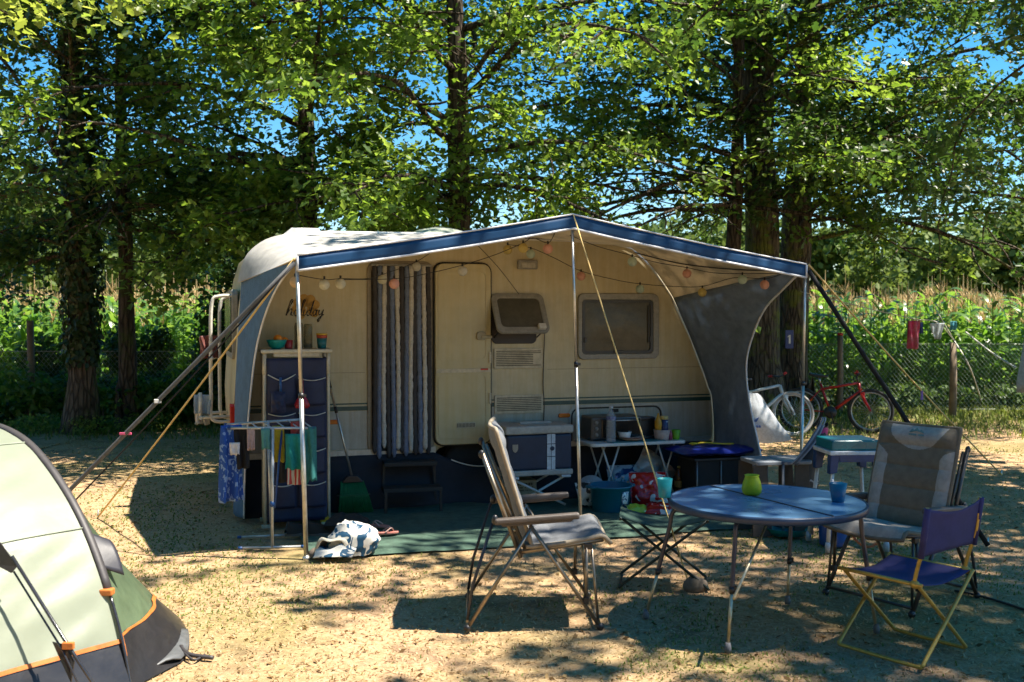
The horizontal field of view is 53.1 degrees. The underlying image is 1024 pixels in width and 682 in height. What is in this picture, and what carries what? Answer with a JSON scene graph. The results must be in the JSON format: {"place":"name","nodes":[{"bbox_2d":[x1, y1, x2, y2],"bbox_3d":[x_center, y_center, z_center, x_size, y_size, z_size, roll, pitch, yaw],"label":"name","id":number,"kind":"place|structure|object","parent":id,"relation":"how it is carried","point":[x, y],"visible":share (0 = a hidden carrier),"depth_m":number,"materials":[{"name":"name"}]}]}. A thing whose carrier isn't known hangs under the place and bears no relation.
{"place":"outdoors","nodes":[
{"label":"outdoors","id":0,"kind":"place"},
{"bbox_2d":[0,269,1023,402],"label":"corn field","id":1,"kind":"structure","parent":0,"point":[970,317],"depth_m":19.77,"materials":[{"name":"green plant"}]},
{"bbox_2d":[0,402,1023,440],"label":"grass","id":2,"kind":"structure","parent":0,"point":[964,413],"depth_m":16.09,"materials":[{"name":"plant"}]},
{"bbox_2d":[0,0,1023,312],"label":"sky","id":3,"kind":"structure","parent":0,"point":[995,65],"materials":[{"name":"blue"}]},
{"bbox_2d":[2,372,1023,681],"bbox_3d":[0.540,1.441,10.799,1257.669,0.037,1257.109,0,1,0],"label":"ground","id":4,"kind":"structure","parent":0,"point":[570,664],"depth_m":6.17,"materials":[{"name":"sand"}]},
{"bbox_2d":[0,408,181,435],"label":"ivy clump","id":5,"kind":"object","parent":4,"relation":"on","point":[47,425],"visible":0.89,"depth_m":14.86,"materials":[{"name":"green plant"}]},
{"bbox_2d":[0,424,213,681],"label":"tent","id":6,"kind":"object","parent":4,"relation":"on","point":[80,601],"visible":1,"depth_m":4.69,"materials":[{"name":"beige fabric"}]},
{"bbox_2d":[0,320,216,423],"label":"wire fence","id":7,"kind":"object","parent":4,"relation":"on","point":[31,351],"visible":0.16,"depth_m":16.21,"materials":[{"name":"grey metal"}]},
{"bbox_2d":[0,319,222,420],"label":"undergrowth","id":8,"kind":"object","parent":4,"relation":"on","point":[158,339],"visible":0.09,"depth_m":16.84,"materials":[{"name":"green plant"}]},
{"bbox_2d":[0,361,225,423],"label":"hedge","id":9,"kind":"object","parent":4,"relation":"on","point":[40,395],"visible":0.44,"depth_m":15.71,"materials":[{"name":"green plant"}]},
{"bbox_2d":[0,0,260,74],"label":"oak tree","id":10,"kind":"object","parent":4,"relation":"on","point":[39,7],"visible":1,"depth_m":7.04,"materials":[{"name":"green plant"}]},
{"bbox_2d":[0,0,274,434],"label":"oak tree","id":11,"kind":"object","parent":4,"relation":"on","point":[82,342],"visible":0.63,"depth_m":14.62,"materials":[{"name":"green plant"}]},
{"bbox_2d":[99,373,193,424],"bbox_3d":[-5.716,0.937,15.925,1.509,0.885,0.785,0,1,0],"label":"fern bush","id":12,"kind":"object","parent":4,"relation":"on","point":[143,397],"visible":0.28,"depth_m":15.88,"materials":[{"name":"green plant"}]},
{"bbox_2d":[0,0,365,427],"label":"oak tree","id":13,"kind":"object","parent":4,"relation":"on","point":[127,366],"visible":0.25,"depth_m":15.06,"materials":[{"name":"green plant"}]},
{"bbox_2d":[188,249,248,423],"bbox_3d":[-4.068,-0.124,15.846,1.913,2.829,1.134,0,1,0],"label":"sapling","id":14,"kind":"object","parent":4,"relation":"on","point":[226,280],"visible":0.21,"depth_m":15.70,"materials":[{"name":"plant"}]},
{"bbox_2d":[224,418,315,549],"bbox_3d":[-1.824,1.053,7.659,0.773,0.908,0.524,0,1,0],"label":"drying rack","id":15,"kind":"object","parent":4,"relation":"on","point":[272,505],"visible":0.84,"depth_m":7.47,"materials":[{"name":"metal"}]},
{"bbox_2d":[218,424,244,503],"bbox_3d":[-2.045,0.894,7.471,0.113,0.566,0.177,1,2,40],"label":"towel","id":16,"kind":"object","parent":15,"relation":"hanging from","point":[230,482],"visible":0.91,"depth_m":7.45,"materials":[{"name":"fabric"}]},
{"bbox_2d":[229,442,239,455],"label":"clothes bag","id":17,"kind":"object","parent":16,"relation":"attached to","point":[234,448],"visible":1,"depth_m":7.37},
{"bbox_2d":[234,429,249,469],"bbox_3d":[-1.973,0.783,7.470,0.117,0.304,0.090,0,1,-16],"label":"garment","id":18,"kind":"object","parent":15,"relation":"hanging from","point":[243,457],"visible":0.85,"depth_m":7.47,"materials":[{"name":"fabric"}]},
{"bbox_2d":[247,428,254,450],"bbox_3d":[-1.895,0.717,7.434,0.059,0.169,0.040,0,1,0],"label":"sock","id":19,"kind":"object","parent":15,"relation":"hanging from","point":[250,439],"visible":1,"depth_m":7.43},
{"bbox_2d":[261,428,270,449],"bbox_3d":[-1.790,0.714,7.440,0.067,0.160,0.037,0,1,0],"label":"sock","id":20,"kind":"object","parent":15,"relation":"hanging from","point":[265,439],"visible":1,"depth_m":7.44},
{"bbox_2d":[272,425,284,462],"bbox_3d":[-1.736,0.771,7.615,0.089,0.282,0.065,0,1,0],"label":"garment","id":21,"kind":"object","parent":15,"relation":"hanging from","point":[277,433],"visible":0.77,"depth_m":7.61,"materials":[{"name":"yellow fabric"}]},
{"bbox_2d":[276,424,297,482],"bbox_3d":[-1.686,0.851,7.695,0.174,0.452,0.088,0,1,-12],"label":"garment","id":22,"kind":"object","parent":15,"relation":"hanging from","point":[282,478],"visible":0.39,"depth_m":7.68,"materials":[{"name":"black fabric"}]},
{"bbox_2d":[287,468,301,484],"bbox_3d":[-1.595,0.980,7.572,0.134,0.178,0.057,0,1,-15],"label":"garment","id":23,"kind":"object","parent":15,"relation":"hanging from","point":[293,477],"visible":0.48,"depth_m":7.56,"materials":[{"name":"multicoloured fabric"}]},
{"bbox_2d":[285,433,305,470],"bbox_3d":[-1.579,0.809,7.476,0.154,0.266,0.069,0,1,-8],"label":"garment","id":24,"kind":"object","parent":15,"relation":"hanging from","point":[293,452],"visible":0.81,"depth_m":7.47,"materials":[{"name":"teal fabric"}]},
{"bbox_2d":[291,421,299,433],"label":"garment","id":25,"kind":"object","parent":15,"relation":"hanging from","point":[294,431],"visible":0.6,"depth_m":7.68,"materials":[{"name":"red fabric"}]},
{"bbox_2d":[305,427,316,483],"bbox_3d":[-1.490,0.840,7.495,0.122,0.426,0.066,0,1,0],"label":"garment","id":26,"kind":"object","parent":15,"relation":"hanging from","point":[311,453],"visible":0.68,"depth_m":7.49,"materials":[{"name":"green fabric"}]},
{"bbox_2d":[0,0,546,325],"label":"oak tree","id":27,"kind":"object","parent":4,"relation":"on","point":[295,27],"visible":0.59,"depth_m":12.94,"materials":[{"name":"green plant"}]},
{"bbox_2d":[198,227,713,464],"bbox_3d":[-0.571,0.181,10.162,4.874,2.550,2.411,0,2,-18],"label":"caravan","id":28,"kind":"object","parent":4,"relation":"on","point":[502,350],"visible":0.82,"depth_m":9.35,"materials":[{"name":"beige paint"}]},
{"bbox_2d":[194,395,210,414],"bbox_3d":[-2.732,0.564,9.046,0.153,0.181,0.086,0,1,8],"label":"rag","id":29,"kind":"object","parent":28,"relation":"hanging from","point":[206,403],"visible":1,"depth_m":9.05,"materials":[{"name":"grey fabric"}]},
{"bbox_2d":[195,414,209,424],"bbox_3d":[-2.766,0.681,9.129,0.134,0.142,0.085,0,1,0],"label":"rag","id":30,"kind":"object","parent":28,"relation":"hanging from","point":[202,421],"visible":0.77,"depth_m":9.12,"materials":[{"name":"brown fabric"}]},
{"bbox_2d":[199,336,218,358],"bbox_3d":[-2.694,0.054,9.086,0.164,0.205,0.078,0,1,0],"label":"peg bag","id":31,"kind":"object","parent":28,"relation":"hanging from","point":[204,342],"visible":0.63,"depth_m":9.09,"materials":[{"name":"red fabric"}]},
{"bbox_2d":[225,289,237,358],"bbox_3d":[-2.641,-0.161,9.624,0.060,0.620,1.300,0,2,-18],"label":"rear window","id":32,"kind":"structure","parent":28,"relation":"in","point":[231,304],"depth_m":9.05,"materials":[{"name":"plastic"}]},
{"bbox_2d":[371,266,426,450],"bbox_3d":[-0.981,0.149,9.055,0.530,1.640,0.023,0,2,-18],"label":"doorway","id":33,"kind":"structure","parent":28,"relation":"in","point":[383,449],"depth_m":9.00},
{"bbox_2d":[371,264,431,458],"bbox_3d":[-0.968,0.178,9.017,0.542,1.707,0.056,0,2,-18],"label":"door curtain","id":34,"kind":"object","parent":28,"relation":"hanging from","point":[409,336],"depth_m":9.00,"materials":[{"name":"fabric"}]},
{"bbox_2d":[433,262,491,445],"bbox_3d":[-0.439,0.118,9.193,0.545,1.650,0.086,0,2,-18],"label":"door","id":35,"kind":"structure","parent":28,"relation":"in","point":[462,306],"depth_m":9.18,"materials":[{"name":"beige plastic"}]},
{"bbox_2d":[245,440,711,518],"bbox_3d":[-0.144,1.226,9.272,4.450,0.482,0.133,0,2,-18],"label":"caravan skirt","id":36,"kind":"object","parent":28,"relation":"attached to","point":[457,481],"visible":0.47,"depth_m":9.11,"materials":[{"name":"blue fabric"}]},
{"bbox_2d":[69,213,1001,578],"bbox_3d":[1.094,0.309,8.246,9.491,2.571,3.592,0,2,-18],"label":"awning","id":37,"kind":"object","parent":28,"relation":"attached to","point":[721,319],"visible":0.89,"depth_m":8.30,"materials":[{"name":"blue fabric"}]},
{"bbox_2d":[290,233,780,296],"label":"string lights","id":38,"kind":"object","parent":37,"relation":"hanging from","point":[340,282],"visible":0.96,"depth_m":8.51},
{"bbox_2d":[577,293,658,359],"bbox_3d":[1.008,-0.139,9.685,0.830,0.620,0.041,0,2,-18],"label":"window","id":39,"kind":"structure","parent":28,"relation":"in","point":[633,319],"depth_m":9.67,"materials":[{"name":"glass"}]},
{"bbox_2d":[157,0,809,333],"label":"oak tree","id":40,"kind":"object","parent":4,"relation":"on","point":[455,123],"visible":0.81,"depth_m":12.70,"materials":[{"name":"green plant"}]},
{"bbox_2d":[0,175,1023,314],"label":"wood","id":41,"kind":"object","parent":4,"relation":"on","point":[997,273],"visible":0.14,"depth_m":61.55,"materials":[{"name":"green plant"}]},
{"bbox_2d":[292,491,733,557],"bbox_3d":[0.142,1.473,8.592,3.830,0.038,1.860,0,2,-18],"label":"groundsheet","id":42,"kind":"object","parent":4,"relation":"on","point":[454,526],"visible":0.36,"depth_m":8.19,"materials":[{"name":"fabric"}]},
{"bbox_2d":[284,521,302,536],"bbox_3d":[-1.620,1.435,7.898,0.265,0.115,0.093,-1,2,-30],"label":"shoe","id":43,"kind":"object","parent":42,"relation":"on","point":[292,529],"visible":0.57,"depth_m":7.83,"materials":[{"name":"black fabric"}]},
{"bbox_2d":[259,348,331,528],"bbox_3d":[-1.763,0.773,8.344,0.560,1.422,0.397,0,1,-16],"label":"camping wardrobe","id":44,"kind":"object","parent":42,"relation":"on","point":[316,379],"visible":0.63,"depth_m":8.20,"materials":[{"name":"blue fabric"}]},
{"bbox_2d":[266,339,286,348],"bbox_3d":[-1.893,0.027,8.234,0.164,0.075,0.163,0,1,0],"label":"bowl","id":45,"kind":"object","parent":44,"relation":"on","point":[276,344],"visible":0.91,"depth_m":8.18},
{"bbox_2d":[270,391,285,412],"bbox_3d":[-1.844,0.483,8.076,0.119,0.170,0.086,0,1,0],"label":"folded bag","id":46,"kind":"object","parent":44,"relation":"hanging from","point":[278,401],"visible":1,"depth_m":8.05,"materials":[{"name":"blue fabric"}]},
{"bbox_2d":[294,389,309,407],"bbox_3d":[-1.665,0.415,8.122,0.124,0.235,0.061,0,1,0],"label":"dustpan","id":47,"kind":"object","parent":44,"relation":"hanging from","point":[306,404],"visible":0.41,"depth_m":8.11,"materials":[{"name":"red plastic"}]},
{"bbox_2d":[316,333,326,348],"bbox_3d":[-1.549,-0.001,8.342,0.090,0.124,0.089,0,1,0],"label":"cup stack","id":48,"kind":"object","parent":44,"relation":"on","point":[321,340],"visible":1,"depth_m":8.31,"materials":[{"name":"multicoloured plastic"}]},
{"bbox_2d":[308,521,332,535],"bbox_3d":[-1.450,1.436,7.878,0.265,0.115,0.093,0,1,-10],"label":"shoe","id":49,"kind":"object","parent":42,"relation":"on","point":[316,529],"visible":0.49,"depth_m":7.83,"materials":[{"name":"black fabric"}]},
{"bbox_2d":[313,519,380,557],"bbox_3d":[-1.156,1.391,7.210,0.455,0.237,0.362,0,1,-4],"label":"beach bag","id":50,"kind":"object","parent":42,"relation":"on","point":[346,538],"visible":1,"depth_m":7.15,"materials":[{"name":"fabric"}]},
{"bbox_2d":[323,512,370,530],"bbox_3d":[-1.270,1.397,7.897,0.340,0.152,0.200,0,1,0],"label":"dark bundle","id":51,"kind":"object","parent":42,"relation":"on","point":[332,521],"visible":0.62,"depth_m":7.83,"materials":[{"name":"black fabric"}]},
{"bbox_2d":[330,381,373,512],"bbox_3d":[-1.401,0.861,8.722,0.439,1.204,0.153,0,1,9],"label":"broom","id":52,"kind":"object","parent":42,"relation":"on","point":[351,482],"visible":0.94,"depth_m":8.71,"materials":[{"name":"green plastic"}]},
{"bbox_2d":[369,520,389,527],"bbox_3d":[-1.049,1.440,8.064,0.189,0.049,0.089,0,1,15],"label":"flip flop","id":53,"kind":"object","parent":42,"relation":"on","point":[377,525],"visible":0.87,"depth_m":8.04,"materials":[{"name":"plastic"}]},
{"bbox_2d":[378,526,398,534],"bbox_3d":[-0.957,1.446,7.817,0.189,0.049,0.090,-1,2,-20],"label":"flip flop","id":54,"kind":"object","parent":42,"relation":"on","point":[389,531],"visible":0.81,"depth_m":7.81,"materials":[{"name":"plastic"}]},
{"bbox_2d":[381,459,442,512],"bbox_3d":[-0.874,1.252,8.882,0.500,0.403,0.361,0,1,-12],"label":"caravan step","id":55,"kind":"object","parent":42,"relation":"on","point":[435,487],"visible":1,"depth_m":8.84,"materials":[{"name":"plastic"}]},
{"bbox_2d":[505,476,536,502],"bbox_3d":[0.085,1.341,9.233,0.340,0.202,0.220,0,2,-18],"label":"storage crate","id":56,"kind":"object","parent":42,"relation":"on","point":[530,482],"visible":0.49,"depth_m":9.15,"materials":[{"name":"plastic"}]},
{"bbox_2d":[500,474,570,504],"bbox_3d":[0.186,1.309,9.085,0.570,0.279,0.400,0,2,-18],"label":"folding stand","id":57,"kind":"object","parent":42,"relation":"on","point":[545,486],"visible":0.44,"depth_m":8.97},
{"bbox_2d":[495,421,572,476],"bbox_3d":[0.185,0.940,9.076,0.630,0.458,0.385,0,2,-18],"label":"cool box","id":58,"kind":"object","parent":57,"relation":"on","point":[538,448],"visible":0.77,"depth_m":8.91,"materials":[{"name":"blue plastic"}]},
{"bbox_2d":[575,482,591,506],"bbox_3d":[0.696,1.350,9.041,0.260,0.209,0.191,-1,2,-20],"label":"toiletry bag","id":59,"kind":"object","parent":42,"relation":"on","point":[586,496],"visible":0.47,"depth_m":8.97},
{"bbox_2d":[586,481,634,512],"bbox_3d":[0.850,1.348,8.843,0.382,0.222,0.382,1,2,25],"label":"washing tub","id":60,"kind":"object","parent":42,"relation":"on","point":[610,496],"visible":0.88,"depth_m":8.71,"materials":[{"name":"blue plastic"}]},
{"bbox_2d":[581,475,601,481],"bbox_3d":[0.700,1.316,9.056,0.260,0.255,0.070,0,1,0],"label":"plate","id":61,"kind":"object","parent":60,"relation":"in","point":[590,478],"visible":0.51,"depth_m":9.06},
{"bbox_2d":[606,465,635,497],"bbox_3d":[1.051,1.290,9.411,0.362,0.290,0.195,0,1,-9],"label":"carrier bag","id":62,"kind":"object","parent":42,"relation":"on","point":[619,471],"visible":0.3,"depth_m":9.36,"materials":[{"name":"plastic"}]},
{"bbox_2d":[574,437,684,492],"bbox_3d":[1.076,1.167,9.382,0.940,0.533,0.450,0,2,-18],"label":"folding table","id":63,"kind":"object","parent":42,"relation":"on","point":[594,443],"visible":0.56,"depth_m":9.22,"materials":[{"name":"metal"}]},
{"bbox_2d":[581,413,640,439],"bbox_3d":[0.914,0.786,9.387,0.500,0.210,0.292,0,2,-18],"label":"toaster oven","id":64,"kind":"object","parent":63,"relation":"on","point":[597,427],"visible":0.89,"depth_m":9.27,"materials":[{"name":"grey metal"}]},
{"bbox_2d":[604,438,665,442],"bbox_3d":[1.104,0.899,9.290,0.520,0.006,0.250,0,2,-18],"label":"tray","id":65,"kind":"object","parent":63,"relation":"on","point":[625,441],"visible":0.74,"depth_m":9.24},
{"bbox_2d":[641,416,654,438],"bbox_3d":[1.223,0.796,9.455,0.160,0.205,0.185,0,2,-18],"label":"coffee maker","id":66,"kind":"object","parent":63,"relation":"on","point":[647,425],"visible":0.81,"depth_m":9.40,"materials":[{"name":"black plastic"}]},
{"bbox_2d":[653,429,669,439],"bbox_3d":[1.365,0.854,9.342,0.156,0.096,0.156,0,1,0],"label":"bowl","id":67,"kind":"object","parent":63,"relation":"on","point":[661,434],"visible":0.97,"depth_m":9.28,"materials":[{"name":"white plastic"}]},
{"bbox_2d":[654,413,661,437],"bbox_3d":[1.334,0.774,9.340,0.068,0.236,0.068,0,1,0],"label":"squeeze bottle","id":68,"kind":"object","parent":67,"relation":"in","point":[658,423],"visible":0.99,"depth_m":9.31,"materials":[{"name":"yellow plastic"}]},
{"bbox_2d":[660,416,667,429],"bbox_3d":[1.393,0.789,9.370,0.074,0.205,0.073,0,1,0],"label":"salt tin","id":69,"kind":"object","parent":67,"relation":"in","point":[664,419],"visible":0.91,"depth_m":9.34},
{"bbox_2d":[672,429,680,439],"bbox_3d":[1.502,0.856,9.376,0.084,0.089,0.084,0,1,0],"label":"cup","id":70,"kind":"object","parent":63,"relation":"on","point":[675,434],"visible":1,"depth_m":9.35,"materials":[{"name":"green plastic"}]},
{"bbox_2d":[627,503,646,513],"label":"snack bag","id":71,"kind":"object","parent":42,"relation":"on","point":[641,508],"visible":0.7,"depth_m":8.63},
{"bbox_2d":[628,472,667,505],"bbox_3d":[1.214,1.314,9.098,0.350,0.279,0.207,0,1,0],"label":"shopping bag","id":72,"kind":"object","parent":42,"relation":"on","point":[644,490],"visible":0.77,"depth_m":9.04,"materials":[{"name":"plastic"}]},
{"bbox_2d":[633,446,675,477],"bbox_3d":[1.319,1.206,9.485,0.454,0.455,0.251,0,1,0],"label":"shopping bag","id":73,"kind":"object","parent":42,"relation":"on","point":[642,464],"visible":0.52,"depth_m":9.44,"materials":[{"name":"plastic"}]},
{"bbox_2d":[645,502,671,515],"bbox_3d":[1.240,1.416,8.638,0.220,0.098,0.138,0,1,14],"label":"snack bag","id":74,"kind":"object","parent":42,"relation":"on","point":[655,508],"visible":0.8,"depth_m":8.60,"materials":[{"name":"plastic"}]},
{"bbox_2d":[674,466,681,491],"bbox_3d":[1.530,1.291,9.385,0.086,0.290,0.086,0,1,0],"label":"glass bottle","id":75,"kind":"object","parent":42,"relation":"on","point":[678,481],"visible":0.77,"depth_m":9.35,"materials":[{"name":"brown glass"}]},
{"bbox_2d":[674,453,744,488],"bbox_3d":[1.870,1.253,9.369,0.660,0.426,0.400,0,2,-18],"label":"camp cupboard","id":76,"kind":"object","parent":42,"relation":"on","point":[702,470],"visible":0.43,"depth_m":9.18,"materials":[{"name":"black fabric"}]},
{"bbox_2d":[661,441,762,455],"bbox_3d":[1.825,0.982,9.305,0.800,0.090,0.480,0,2,-18],"label":"air mattress","id":77,"kind":"object","parent":76,"relation":"on","point":[712,449],"visible":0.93,"depth_m":9.14,"materials":[{"name":"blue plastic"}]},
{"bbox_2d":[689,442,733,444],"bbox_3d":[1.814,0.930,9.313,0.424,0.032,0.056,0,1,-7],"label":"toy paddle","id":78,"kind":"object","parent":77,"relation":"on","point":[693,443],"visible":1,"depth_m":9.29,"materials":[{"name":"yellow plastic"}]},
{"bbox_2d":[38,432,1023,681],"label":"fallen leaves","id":79,"kind":"object","parent":4,"relation":"on","point":[858,656],"visible":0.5,"depth_m":5.70,"materials":[{"name":"plant"}]},
{"bbox_2d":[463,417,611,631],"bbox_3d":[0.134,1.009,5.838,0.814,1.105,0.695,0,1,-2],"label":"camp chair","id":80,"kind":"object","parent":4,"relation":"on","point":[547,533],"visible":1,"depth_m":5.55,"materials":[{"name":"fabric"}]},
{"bbox_2d":[618,507,709,590],"bbox_3d":[0.960,1.312,6.485,0.563,0.450,0.380,0,1,8],"label":"folding stool","id":81,"kind":"object","parent":4,"relation":"on","point":[679,521],"visible":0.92,"depth_m":6.42,"materials":[{"name":"green fabric"}]},
{"bbox_2d":[683,575,707,592],"bbox_3d":[1.134,1.507,6.339,0.156,0.116,0.112,0,1,0],"label":"stone","id":82,"kind":"object","parent":4,"relation":"on","point":[691,584],"visible":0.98,"depth_m":6.30,"materials":[{"name":"stone"}]},
{"bbox_2d":[424,0,1011,284],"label":"oak tree","id":83,"kind":"object","parent":4,"relation":"on","point":[822,86],"visible":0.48,"depth_m":15.34,"materials":[{"name":"green plant"}]},
{"bbox_2d":[469,0,1023,418],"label":"oak tree","id":84,"kind":"object","parent":4,"relation":"on","point":[763,362],"visible":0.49,"depth_m":15.88,"materials":[{"name":"green plant"}]},
{"bbox_2d":[643,484,879,652],"bbox_3d":[1.380,1.216,5.652,1.121,0.686,1.069,-1,2,-23],"label":"round table","id":85,"kind":"object","parent":4,"relation":"on","point":[780,505],"visible":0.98,"depth_m":5.49,"materials":[{"name":"blue plastic"}]},
{"bbox_2d":[657,477,672,497],"bbox_3d":[0.854,0.820,5.724,0.086,0.106,0.086,0,1,0],"label":"cup","id":86,"kind":"object","parent":85,"relation":"on","point":[664,487],"visible":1,"depth_m":5.69,"materials":[{"name":"teal plastic"}]},
{"bbox_2d":[742,474,761,495],"bbox_3d":[1.360,0.815,5.806,0.114,0.113,0.114,0,1,0],"label":"vase","id":87,"kind":"object","parent":85,"relation":"on","point":[751,485],"visible":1,"depth_m":5.77,"materials":[{"name":"green glass"}]},
{"bbox_2d":[829,482,846,501],"bbox_3d":[1.781,0.826,5.593,0.096,0.101,0.096,0,1,0],"label":"cup","id":88,"kind":"object","parent":85,"relation":"on","point":[838,491],"visible":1,"depth_m":5.56,"materials":[{"name":"blue plastic"}]},
{"bbox_2d":[749,392,791,442],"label":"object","id":89,"kind":"object","parent":4,"relation":"on","point":[769,428],"visible":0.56,"depth_m":13.19,"materials":[{"name":"fabric"}]},
{"bbox_2d":[522,0,1023,415],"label":"oak tree","id":90,"kind":"object","parent":4,"relation":"on","point":[999,106],"visible":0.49,"depth_m":16.17,"materials":[{"name":"green plant"}]},
{"bbox_2d":[785,330,793,348],"bbox_3d":[4.484,-0.028,16.553,0.130,0.300,0.027,0,1,0],"label":"pitch sign","id":91,"kind":"object","parent":90,"relation":"attached to","point":[789,336],"visible":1,"depth_m":16.54,"materials":[{"name":"metal"}]},
{"bbox_2d":[738,455,813,536],"bbox_3d":[2.068,1.210,8.034,0.500,0.580,0.344,0,1,-10],"label":"folding table","id":92,"kind":"object","parent":4,"relation":"on","point":[761,464],"visible":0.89,"depth_m":7.91,"materials":[{"name":"grey plastic"}]},
{"bbox_2d":[748,372,813,436],"bbox_3d":[3.479,0.906,14.389,1.628,0.901,0.586,0,-7,-10],"label":"bicycle","id":93,"kind":"object","parent":4,"relation":"on","point":[782,396],"visible":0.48,"depth_m":14.45,"materials":[{"name":"metal"}]},
{"bbox_2d":[767,526,807,536],"bbox_3d":[2.130,1.466,7.889,0.350,0.055,0.245,0,1,0],"label":"dish","id":94,"kind":"object","parent":4,"relation":"on","point":[776,531],"visible":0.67,"depth_m":7.81,"materials":[{"name":"teal plastic"}]},
{"bbox_2d":[790,417,827,488],"bbox_3d":[2.302,1.049,7.975,0.413,0.909,0.132,-1,2,-25],"label":"folded beach chair","id":95,"kind":"object","parent":4,"relation":"on","point":[806,452],"visible":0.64,"depth_m":7.94,"materials":[{"name":"black fabric"}]},
{"bbox_2d":[608,0,1023,224],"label":"oak tree","id":96,"kind":"object","parent":4,"relation":"on","point":[1013,28],"visible":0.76,"depth_m":11.78,"materials":[{"name":"green plant"}]},
{"bbox_2d":[819,525,846,546],"bbox_3d":[2.385,1.296,7.595,0.210,0.430,0.210,0,1,0],"label":"gas bottle","id":97,"kind":"object","parent":4,"relation":"on","point":[841,537],"visible":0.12,"depth_m":7.53,"materials":[{"name":"blue metal"}]},
{"bbox_2d":[778,370,893,432],"bbox_3d":[4.742,0.889,15.018,1.628,0.901,0.586,0,-5,16],"label":"bicycle","id":98,"kind":"object","parent":4,"relation":"on","point":[830,411],"visible":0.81,"depth_m":14.96,"materials":[{"name":"metal"}]},
{"bbox_2d":[806,435,888,552],"bbox_3d":[2.470,1.112,7.550,0.476,0.800,0.424,0,1,-4],"label":"table","id":99,"kind":"object","parent":4,"relation":"on","point":[860,450],"visible":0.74,"depth_m":7.39,"materials":[{"name":"plastic"}]},
{"bbox_2d":[822,420,979,617],"bbox_3d":[2.338,1.031,6.182,0.770,1.044,0.643,-1,2,-36],"label":"camp chair","id":100,"kind":"object","parent":4,"relation":"on","point":[913,471],"visible":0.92,"depth_m":6.19,"materials":[{"name":"fabric"}]},
{"bbox_2d":[800,291,1016,418],"bbox_3d":[5.807,0.308,15.677,2.900,2.202,8.910,1,2,23],"label":"clothesline post","id":101,"kind":"object","parent":4,"relation":"on","point":[953,382],"visible":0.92,"depth_m":16.93,"materials":[{"name":"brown wood"}]},
{"bbox_2d":[907,320,919,348],"bbox_3d":[6.515,-0.098,16.605,0.202,0.469,0.076,0,1,-7],"label":"garment","id":102,"kind":"object","parent":101,"relation":"hanging from","point":[913,334],"visible":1,"depth_m":16.60,"materials":[{"name":"fabric"}]},
{"bbox_2d":[929,323,944,338],"bbox_3d":[6.888,-0.158,16.598,0.261,0.266,0.058,0,1,-7],"label":"garment","id":103,"kind":"object","parent":101,"relation":"hanging from","point":[936,329],"visible":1,"depth_m":16.60,"materials":[{"name":"fabric"}]},
{"bbox_2d":[837,496,984,669],"bbox_3d":[2.013,1.176,5.194,0.530,0.789,0.523,-1,2,-38],"label":"directors chair","id":104,"kind":"object","parent":4,"relation":"on","point":[941,531],"visible":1,"depth_m":5.12,"materials":[{"name":"fabric"}]},
{"bbox_2d":[808,333,1022,412],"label":"wire fence","id":105,"kind":"object","parent":4,"relation":"on","point":[839,376],"visible":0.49,"depth_m":17.91,"materials":[{"name":"grey metal"}]},
{"bbox_2d":[809,375,1023,409],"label":"shaded weeds","id":106,"kind":"object","parent":4,"relation":"on","point":[994,396],"visible":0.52,"depth_m":18.60,"materials":[{"name":"green plant"}]},
{"bbox_2d":[954,590,1023,609],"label":"power cable","id":107,"kind":"object","parent":4,"relation":"on","point":[998,601],"visible":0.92,"depth_m":6.09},
{"bbox_2d":[1016,342,1023,392],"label":"parasol","id":108,"kind":"object","parent":4,"relation":"on","point":[1020,383],"visible":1,"depth_m":11.92,"materials":[{"name":"grey fabric"}]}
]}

